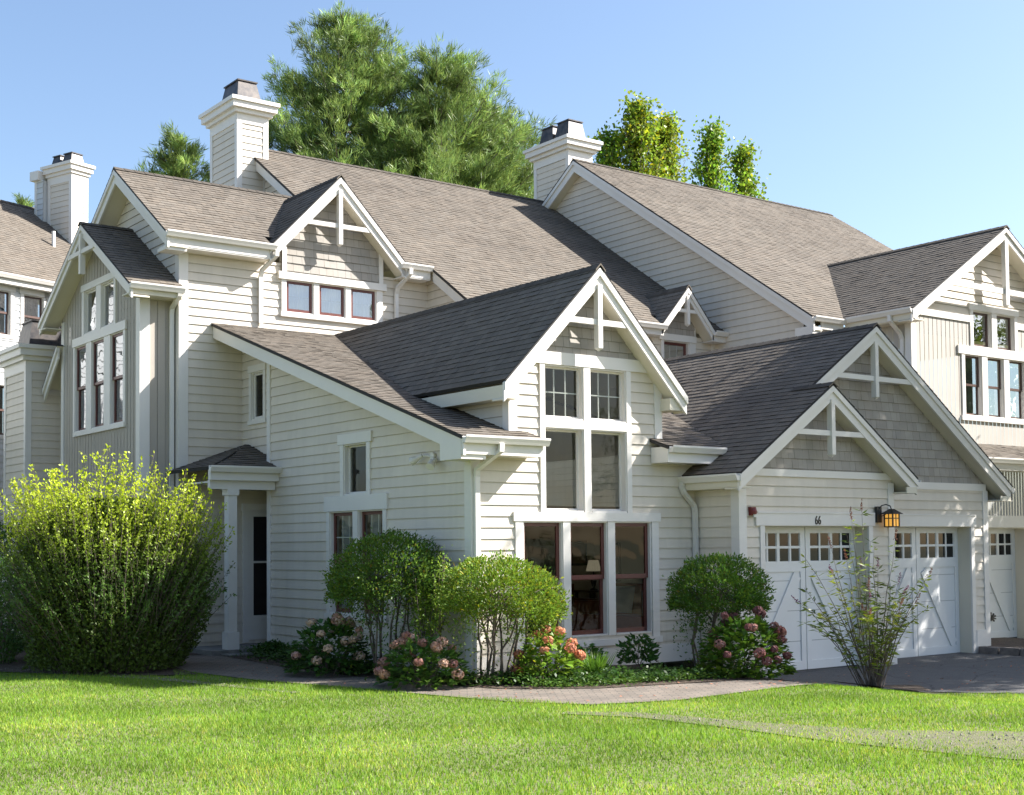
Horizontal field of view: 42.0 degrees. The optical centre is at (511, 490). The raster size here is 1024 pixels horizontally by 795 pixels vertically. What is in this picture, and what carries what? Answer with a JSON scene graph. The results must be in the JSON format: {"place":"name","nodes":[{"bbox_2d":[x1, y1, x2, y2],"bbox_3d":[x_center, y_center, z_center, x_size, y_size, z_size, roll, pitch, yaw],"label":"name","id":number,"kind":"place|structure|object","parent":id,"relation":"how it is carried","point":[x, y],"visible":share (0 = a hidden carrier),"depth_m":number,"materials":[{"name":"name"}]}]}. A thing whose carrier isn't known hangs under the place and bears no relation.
{"place":"outdoors","nodes":[
{"label":"outdoors","id":0,"kind":"place"},
{"bbox_2d":[173,655,822,703],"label":"garden path","id":1,"kind":"structure","parent":0,"point":[221,665],"depth_m":18.19,"materials":[{"name":"stone"}]},
{"bbox_2d":[0,637,1023,794],"bbox_3d":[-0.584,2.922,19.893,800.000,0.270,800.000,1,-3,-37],"label":"ground","id":2,"kind":"structure","parent":0,"point":[671,664],"depth_m":12.74,"materials":[{"name":"green plant"}]},
{"bbox_2d":[11,192,33,206],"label":"pine tree","id":3,"kind":"object","parent":2,"relation":"on","point":[22,201],"visible":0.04,"depth_m":59.49,"materials":[{"name":"green plant"}]},
{"bbox_2d":[0,152,95,620],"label":"townhouse","id":4,"kind":"structure","parent":2,"relation":"on","point":[36,240],"depth_m":39.00,"materials":[{"name":"white wood"}]},
{"bbox_2d":[0,385,3,435],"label":"window","id":5,"kind":"structure","parent":4,"relation":"in","point":[1,386],"depth_m":35.83,"materials":[{"name":"white paint"}]},
{"bbox_2d":[0,290,9,335],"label":"window","id":6,"kind":"structure","parent":4,"relation":"in","point":[4,316],"depth_m":35.91,"materials":[{"name":"clear glass"}]},
{"bbox_2d":[24,294,43,321],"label":"window","id":7,"kind":"structure","parent":4,"relation":"in","point":[30,302],"depth_m":36.71,"materials":[{"name":"clear glass"}]},
{"bbox_2d":[0,649,198,675],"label":"bush bed","id":8,"kind":"object","parent":2,"relation":"on","point":[14,666],"visible":0.23,"depth_m":21.42,"materials":[{"name":"brown soil"}]},
{"bbox_2d":[0,552,27,663],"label":"evergreen shrub","id":9,"kind":"object","parent":8,"relation":"on","point":[14,645],"visible":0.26,"depth_m":22.94,"materials":[{"name":"green plant"}]},
{"bbox_2d":[0,517,28,651],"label":"evergreen shrub","id":10,"kind":"object","parent":8,"relation":"on","point":[4,531],"visible":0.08,"depth_m":25.69,"materials":[{"name":"green plant"}]},
{"bbox_2d":[0,443,236,674],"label":"arching shrub","id":11,"kind":"object","parent":8,"relation":"on","point":[110,584],"visible":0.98,"depth_m":20.80,"materials":[{"name":"green plant"}]},
{"bbox_2d":[132,118,209,182],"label":"pine tree","id":12,"kind":"object","parent":2,"relation":"on","point":[177,161],"visible":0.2,"depth_m":44.61,"materials":[{"name":"green plant"}]},
{"bbox_2d":[73,674,296,692],"bbox_3d":[-7.058,2.859,20.564,9.857,0.001,1.519,-2,-3,25],"label":"gravel strip","id":13,"kind":"object","parent":2,"relation":"on","point":[177,680],"visible":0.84,"depth_m":19.52,"materials":[{"name":"grey gravel"}]},
{"bbox_2d":[1,668,291,692],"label":"gravel stones","id":14,"kind":"object","parent":13,"relation":"on","point":[162,678],"visible":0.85,"depth_m":19.78,"materials":[{"name":"grey gravel"}]},
{"bbox_2d":[200,0,468,184],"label":"pine tree","id":15,"kind":"object","parent":2,"relation":"on","point":[323,99],"visible":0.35,"depth_m":46.59,"materials":[{"name":"green plant"}]},
{"bbox_2d":[327,31,557,198],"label":"pine tree","id":16,"kind":"object","parent":2,"relation":"on","point":[455,96],"visible":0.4,"depth_m":46.22,"materials":[{"name":"green plant"}]},
{"bbox_2d":[447,102,541,196],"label":"pine tree","id":17,"kind":"object","parent":2,"relation":"on","point":[519,176],"visible":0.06,"depth_m":48.63,"materials":[{"name":"green plant"}]},
{"bbox_2d":[0,78,1014,676],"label":"townhouse","id":18,"kind":"structure","parent":2,"relation":"on","point":[296,360],"depth_m":25.22,"materials":[{"name":"beige paint"}]},
{"bbox_2d":[75,344,85,432],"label":"window","id":19,"kind":"structure","parent":18,"relation":"in","point":[78,428],"depth_m":28.71,"materials":[{"name":"white paint"}]},
{"bbox_2d":[84,287,95,334],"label":"window","id":20,"kind":"structure","parent":18,"relation":"in","point":[87,294],"depth_m":28.33,"materials":[{"name":"white paint"}]},
{"bbox_2d":[91,338,103,428],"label":"window","id":21,"kind":"structure","parent":18,"relation":"in","point":[95,384],"depth_m":27.88,"materials":[{"name":"white paint"}]},
{"bbox_2d":[101,279,112,328],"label":"window","id":22,"kind":"structure","parent":18,"relation":"in","point":[105,285],"depth_m":27.51,"materials":[{"name":"white paint"}]},
{"bbox_2d":[110,330,130,424],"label":"window","id":23,"kind":"structure","parent":18,"relation":"in","point":[114,378],"depth_m":27.00,"materials":[{"name":"white paint"}]},
{"bbox_2d":[252,371,262,419],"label":"window","id":24,"kind":"structure","parent":18,"relation":"in","point":[255,375],"depth_m":26.45,"materials":[{"name":"white paint"}]},
{"bbox_2d":[249,511,266,639],"bbox_3d":[-4.779,1.664,26.332,0.950,2.510,0.070,1,-3,-37],"label":"screen door","id":25,"kind":"structure","parent":18,"relation":"in","point":[257,519],"depth_m":26.18,"materials":[{"name":"white paint"}]},
{"bbox_2d":[287,280,312,314],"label":"window","id":26,"kind":"structure","parent":18,"relation":"in","point":[299,294],"depth_m":27.79,"materials":[{"name":"clear glass"}]},
{"bbox_2d":[319,284,344,317],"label":"window","id":27,"kind":"structure","parent":18,"relation":"in","point":[331,298],"depth_m":28.24,"materials":[{"name":"clear glass"}]},
{"bbox_2d":[330,511,352,614],"bbox_3d":[-2.844,1.252,23.137,0.268,1.775,0.810,1,-3,-37],"label":"window","id":28,"kind":"structure","parent":18,"relation":"in","point":[346,515],"depth_m":23.40,"materials":[{"name":"white paint"}]},
{"bbox_2d":[344,442,365,495],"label":"window","id":29,"kind":"structure","parent":18,"relation":"in","point":[348,449],"depth_m":23.07,"materials":[{"name":"white paint"}]},
{"bbox_2d":[351,288,375,321],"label":"window","id":30,"kind":"structure","parent":18,"relation":"in","point":[361,307],"depth_m":28.70,"materials":[{"name":"clear glass"}]},
{"bbox_2d":[359,509,381,616],"bbox_3d":[-2.257,1.215,22.354,0.268,1.775,0.810,1,-3,-37],"label":"window","id":31,"kind":"structure","parent":18,"relation":"in","point":[375,515],"depth_m":22.61,"materials":[{"name":"white paint"}]},
{"bbox_2d":[409,452,436,469],"bbox_3d":[-1.372,-0.443,20.798,0.255,0.295,0.695,1,-3,-37],"label":"flood light","id":32,"kind":"object","parent":18,"relation":"attached to","point":[430,464],"visible":1,"depth_m":20.79,"materials":[{"name":"white paint"}]},
{"bbox_2d":[523,521,562,639],"bbox_3d":[0.448,1.399,20.807,0.775,1.830,0.170,1,-3,-37],"label":"window","id":33,"kind":"structure","parent":18,"relation":"in","point":[558,524],"depth_m":21.00,"materials":[{"name":"white paint"}]},
{"bbox_2d":[525,626,575,632],"bbox_3d":[0.986,2.795,26.732,2.100,0.012,2.150,1,-3,-37],"label":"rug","id":34,"kind":"object","parent":18,"relation":"on","point":[533,630],"visible":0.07,"depth_m":26.56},
{"bbox_2d":[539,584,598,625],"bbox_3d":[1.188,2.381,27.434,0.950,0.900,0.900,1,-3,-37],"label":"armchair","id":35,"kind":"object","parent":34,"relation":"on","point":[572,593],"visible":0.11,"depth_m":27.60,"materials":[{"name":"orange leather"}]},
{"bbox_2d":[545,364,582,420],"bbox_3d":[0.780,-1.546,21.197,0.790,0.860,0.170,1,-3,-37],"label":"window","id":36,"kind":"structure","parent":18,"relation":"in","point":[579,370],"depth_m":21.34,"materials":[{"name":"white paint"}]},
{"bbox_2d":[545,427,583,511],"bbox_3d":[0.782,-0.316,21.158,0.790,1.330,0.200,1,-3,-37],"label":"window","id":37,"kind":"structure","parent":18,"relation":"in","point":[579,445],"depth_m":21.35,"materials":[{"name":"white paint"}]},
{"bbox_2d":[571,541,586,565],"bbox_3d":[1.428,1.396,29.689,0.600,0.550,0.046,1,-3,-37],"label":"picture frame","id":38,"kind":"object","parent":18,"relation":"attached to","point":[578,553],"visible":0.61,"depth_m":29.71,"materials":[{"name":"black metal"}]},
{"bbox_2d":[574,560,599,598],"bbox_3d":[1.768,2.221,29.377,0.600,1.370,0.600,1,-3,-37],"label":"table lamp","id":39,"kind":"object","parent":18,"relation":"on","point":[593,565],"visible":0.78,"depth_m":29.25,"materials":[{"name":"beige fabric"}]},
{"bbox_2d":[571,521,607,637],"bbox_3d":[1.191,1.415,21.363,0.780,1.830,0.170,1,-3,-37],"label":"window","id":40,"kind":"structure","parent":18,"relation":"in","point":[603,577],"depth_m":21.55,"materials":[{"name":"brown paint"}]},
{"bbox_2d":[590,368,625,422],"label":"window","id":41,"kind":"structure","parent":18,"relation":"in","point":[621,374],"depth_m":21.91,"materials":[{"name":"white paint"}]},
{"bbox_2d":[573,583,642,630],"bbox_3d":[2.324,2.222,24.667,1.050,0.970,2.500,1,-3,-37],"label":"sofa","id":42,"kind":"object","parent":18,"relation":"on","point":[585,614],"visible":0.12,"depth_m":24.98,"materials":[{"name":"fabric"}]},
{"bbox_2d":[616,586,634,612],"bbox_3d":[2.041,2.044,25.026,0.520,0.495,0.262,-2,-3,32],"label":"cushion","id":43,"kind":"object","parent":42,"relation":"on","point":[624,598],"visible":0.62,"depth_m":24.91,"materials":[{"name":"beige fabric"}]},
{"bbox_2d":[591,430,626,512],"bbox_3d":[1.518,-0.300,21.709,0.770,1.330,0.200,1,-3,-37],"label":"window","id":44,"kind":"structure","parent":18,"relation":"in","point":[622,475],"depth_m":21.90,"materials":[{"name":"white paint"}]},
{"bbox_2d":[615,543,620,580],"bbox_3d":[2.175,1.584,29.556,0.045,0.850,0.650,1,-3,-37],"label":"picture frame","id":45,"kind":"object","parent":18,"relation":"attached to","point":[618,556],"visible":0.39,"depth_m":29.32,"materials":[{"name":"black metal"}]},
{"bbox_2d":[615,522,651,634],"bbox_3d":[1.945,1.432,21.927,0.805,1.830,0.170,1,-3,-37],"label":"window","id":46,"kind":"structure","parent":18,"relation":"in","point":[647,591],"depth_m":22.12,"materials":[{"name":"paint"}]},
{"bbox_2d":[664,340,688,357],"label":"window","id":47,"kind":"structure","parent":18,"relation":"in","point":[685,346],"depth_m":32.30,"materials":[{"name":"brown paint"}]},
{"bbox_2d":[748,507,756,516],"bbox_3d":[3.991,0.358,22.078,0.115,0.170,0.122,1,-3,-37],"label":"fire alarm","id":48,"kind":"object","parent":18,"relation":"attached to","point":[752,511],"visible":1,"depth_m":22.04,"materials":[{"name":"red plastic"}]},
{"bbox_2d":[765,526,868,673],"bbox_3d":[5.196,1.883,23.208,2.760,2.555,0.360,1,-3,-37],"label":"garage door","id":49,"kind":"structure","parent":18,"relation":"in","point":[784,545],"depth_m":23.41,"materials":[{"name":"paint"}]},
{"bbox_2d":[815,516,820,523],"bbox_3d":[5.287,0.514,23.059,0.146,0.150,0.012,1,-3,-37],"label":"house number","id":50,"kind":"object","parent":18,"relation":"attached to","point":[818,520],"visible":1,"depth_m":23.04,"materials":[{"name":"black metal"}]},
{"bbox_2d":[875,504,902,526],"bbox_3d":[6.785,0.454,24.005,0.380,0.423,0.340,1,-3,-37],"label":"wall lantern","id":51,"kind":"object","parent":18,"relation":"attached to","point":[891,517],"depth_m":23.98,"materials":[{"name":"black metal"}]},
{"bbox_2d":[895,527,971,657],"bbox_3d":[7.937,1.978,25.869,2.760,2.575,0.360,1,-3,-37],"label":"garage door","id":52,"kind":"structure","parent":18,"relation":"in","point":[947,628],"depth_m":26.33,"materials":[{"name":"paint"}]},
{"bbox_2d":[228,655,805,688],"bbox_3d":[-0.179,2.976,22.131,6.170,0.248,9.300,1,-3,-37],"label":"planting bed","id":53,"kind":"object","parent":2,"relation":"on","point":[371,675],"visible":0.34,"depth_m":18.91,"materials":[{"name":"brown soil"}]},
{"bbox_2d":[241,638,298,654],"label":"ivy","id":54,"kind":"object","parent":53,"relation":"on","point":[277,644],"visible":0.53,"depth_m":24.12,"materials":[{"name":"green plant"}]},
{"bbox_2d":[281,612,372,676],"bbox_3d":[-2.805,2.348,20.457,1.481,0.976,1.495,1,-3,-37],"label":"hydrangea","id":55,"kind":"object","parent":53,"relation":"on","point":[319,656],"visible":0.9,"depth_m":20.20,"materials":[{"name":"green plant"}]},
{"bbox_2d":[319,527,450,675],"bbox_3d":[-1.899,1.692,20.328,2.035,2.298,2.046,1,-3,-37],"label":"topiary shrub","id":56,"kind":"object","parent":53,"relation":"on","point":[337,587],"visible":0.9,"depth_m":19.99,"materials":[{"name":"green plant"}]},
{"bbox_2d":[373,631,471,690],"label":"hydrangea","id":57,"kind":"object","parent":53,"relation":"on","point":[409,644],"visible":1,"depth_m":18.27,"materials":[{"name":"green plant"}]},
{"bbox_2d":[401,546,452,668],"bbox_3d":[-1.195,1.799,19.859,0.868,1.989,0.873,0,-2,-12],"label":"young shrub","id":58,"kind":"object","parent":53,"relation":"on","point":[433,610],"visible":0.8,"depth_m":19.79,"materials":[{"name":"green plant"}]},
{"bbox_2d":[231,643,730,688],"bbox_3d":[-1.564,2.725,20.756,9.819,0.304,3.541,-2,-3,32],"label":"ivy","id":59,"kind":"object","parent":53,"relation":"on","point":[282,654],"visible":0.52,"depth_m":18.94,"materials":[{"name":"green plant"}]},
{"bbox_2d":[435,546,572,684],"bbox_3d":[-0.131,1.773,18.976,2.080,1.998,2.125,1,-3,-37],"label":"topiary shrub","id":60,"kind":"object","parent":53,"relation":"on","point":[518,601],"visible":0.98,"depth_m":18.67,"materials":[{"name":"green plant"}]},
{"bbox_2d":[513,654,544,671],"bbox_3d":[0.265,2.609,20.019,0.500,0.310,0.500,1,-3,-37],"label":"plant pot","id":61,"kind":"object","parent":53,"relation":"on","point":[525,664],"visible":0.06,"depth_m":19.81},
{"bbox_2d":[510,625,586,683],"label":"hydrangea","id":62,"kind":"object","parent":53,"relation":"on","point":[569,647],"visible":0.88,"depth_m":18.81,"materials":[{"name":"green plant"}]},
{"bbox_2d":[563,641,607,670],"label":"plant","id":63,"kind":"object","parent":53,"relation":"on","point":[593,650],"visible":0.36,"depth_m":20.20,"materials":[{"name":"green plant"}]},
{"bbox_2d":[573,649,615,675],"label":"grass clump","id":64,"kind":"object","parent":53,"relation":"on","point":[590,664],"visible":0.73,"depth_m":19.23,"materials":[{"name":"green plant"}]},
{"bbox_2d":[616,633,660,668],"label":"plant","id":65,"kind":"object","parent":53,"relation":"on","point":[648,643],"visible":0.98,"depth_m":20.68,"materials":[{"name":"green plant"}]},
{"bbox_2d":[516,668,774,688],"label":"ground cover","id":66,"kind":"object","parent":53,"relation":"on","point":[596,682],"visible":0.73,"depth_m":18.61,"materials":[{"name":"green plant"}]},
{"bbox_2d":[662,551,775,668],"bbox_3d":[3.180,1.894,20.645,1.705,1.934,1.791,1,-3,-37],"label":"topiary shrub","id":67,"kind":"object","parent":53,"relation":"on","point":[747,594],"visible":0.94,"depth_m":20.34,"materials":[{"name":"green plant"}]},
{"bbox_2d":[692,606,797,679],"bbox_3d":[3.444,2.246,19.752,1.550,1.064,1.534,1,-3,-37],"label":"hydrangea","id":68,"kind":"object","parent":53,"relation":"on","point":[774,636],"visible":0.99,"depth_m":19.49,"materials":[{"name":"green plant"}]},
{"bbox_2d":[587,114,638,170],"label":"slender tree","id":69,"kind":"object","parent":2,"relation":"on","point":[607,151],"visible":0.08,"depth_m":49.61,"materials":[{"name":"green plant"}]},
{"bbox_2d":[237,656,1023,700],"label":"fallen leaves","id":70,"kind":"object","parent":2,"relation":"on","point":[710,683],"visible":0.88,"depth_m":19.83,"materials":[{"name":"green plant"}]},
{"bbox_2d":[606,89,690,181],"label":"slender tree","id":71,"kind":"object","parent":2,"relation":"on","point":[641,137],"visible":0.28,"depth_m":49.60,"materials":[{"name":"green plant"}]},
{"bbox_2d":[645,105,699,182],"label":"slender tree","id":72,"kind":"object","parent":2,"relation":"on","point":[668,135],"visible":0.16,"depth_m":50.60,"materials":[{"name":"green plant"}]},
{"bbox_2d":[681,115,741,193],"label":"slender tree","id":73,"kind":"object","parent":2,"relation":"on","point":[711,172],"visible":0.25,"depth_m":51.69,"materials":[{"name":"green plant"}]},
{"bbox_2d":[722,135,771,199],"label":"slender tree","id":74,"kind":"object","parent":2,"relation":"on","point":[742,157],"visible":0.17,"depth_m":52.75,"materials":[{"name":"green plant"}]},
{"bbox_2d":[523,118,1023,637],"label":"townhouse","id":75,"kind":"structure","parent":2,"relation":"on","point":[751,270],"depth_m":32.51,"materials":[{"name":"beige paint"}]},
{"bbox_2d":[959,354,982,416],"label":"window","id":76,"kind":"structure","parent":75,"relation":"in","point":[968,358],"depth_m":31.37,"materials":[{"name":"white paint"}]},
{"bbox_2d":[973,310,991,348],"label":"window","id":77,"kind":"structure","parent":75,"relation":"in","point":[988,344],"depth_m":31.65,"materials":[{"name":"white paint"}]},
{"bbox_2d":[987,357,1004,418],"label":"window","id":78,"kind":"structure","parent":75,"relation":"in","point":[1000,381],"depth_m":31.88,"materials":[{"name":"white paint"}]},
{"bbox_2d":[997,314,1014,351],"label":"window","id":79,"kind":"structure","parent":75,"relation":"in","point":[1010,319],"depth_m":32.21,"materials":[{"name":"white paint"}]},
{"bbox_2d":[988,527,1023,637],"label":"garage door","id":80,"kind":"structure","parent":75,"relation":"in","point":[1006,544],"depth_m":30.51,"materials":[{"name":"paint"}]},
{"bbox_2d":[1009,360,1023,419],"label":"window","id":81,"kind":"structure","parent":75,"relation":"in","point":[1020,364],"depth_m":32.42,"materials":[{"name":"white paint"}]},
{"bbox_2d":[565,711,1023,758],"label":"gravel strip","id":82,"kind":"object","parent":2,"relation":"on","point":[979,736],"visible":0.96,"depth_m":13.43,"materials":[{"name":"beige gravel"}]},
{"bbox_2d":[562,712,1023,757],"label":"gravel stones","id":83,"kind":"object","parent":82,"relation":"on","point":[874,732],"visible":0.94,"depth_m":13.35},
{"bbox_2d":[833,681,930,690],"bbox_3d":[5.443,2.819,19.435,1.878,0.179,1.089,1,-3,-37],"label":"mulch ring","id":84,"kind":"object","parent":2,"relation":"on","point":[915,687],"visible":0.86,"depth_m":19.67,"materials":[{"name":"brown soil"}]},
{"bbox_2d":[791,499,933,688],"bbox_3d":[5.081,1.516,19.412,1.840,2.825,2.004,1,-3,-37],"label":"butterfly bush","id":85,"kind":"object","parent":84,"relation":"on","point":[875,653],"visible":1,"depth_m":19.36,"materials":[{"name":"green plant"}]},
{"bbox_2d":[978,646,1001,653],"bbox_3d":[9.458,3.175,26.357,0.249,0.175,0.430,1,-3,-37],"label":"edging stone","id":86,"kind":"object","parent":2,"relation":"on","point":[988,650],"visible":0.64,"depth_m":26.28,"materials":[{"name":"stone"}]},
{"bbox_2d":[991,637,1023,647],"bbox_3d":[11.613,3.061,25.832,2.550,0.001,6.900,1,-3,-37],"label":"raised bed","id":87,"kind":"object","parent":2,"relation":"on","point":[1008,642],"visible":0.42,"depth_m":27.62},
{"bbox_2d":[999,647,1023,655],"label":"edging stone","id":88,"kind":"object","parent":2,"relation":"on","point":[1013,651],"visible":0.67,"depth_m":25.92,"materials":[{"name":"stone"}]},
{"bbox_2d":[0,0,1023,515],"label":"sky","id":89,"kind":"structure","parent":0,"point":[901,122],"materials":[{"name":"blue"}]},
{"bbox_2d":[525,545,554,625],"bbox_3d":[0.575,2.041,28.764,1.250,1.700,0.425,1,-3,-37],"label":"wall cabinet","id":90,"kind":"object","parent":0,"point":[542,556],"depth_m":28.60,"materials":[{"name":"brown paint"}]},
{"bbox_2d":[525,549,543,620],"bbox_3d":[0.441,2.013,28.427,0.570,1.530,0.044,1,-3,-37],"label":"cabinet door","id":91,"kind":"structure","parent":90,"relation":"in","point":[534,555],"depth_m":28.47,"materials":[{"name":"brown paint"}]},
{"bbox_2d":[544,549,554,582],"bbox_3d":[0.938,2.024,28.798,0.570,1.530,0.044,1,-3,-37],"label":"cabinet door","id":92,"kind":"structure","parent":90,"relation":"in","point":[549,554],"depth_m":28.71,"materials":[{"name":"brown paint"}]},
{"bbox_2d":[765,652,1023,693],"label":"driveway","id":93,"kind":"structure","parent":0,"point":[977,670],"depth_m":22.35,"materials":[{"name":"grey asphalt"}]}
]}

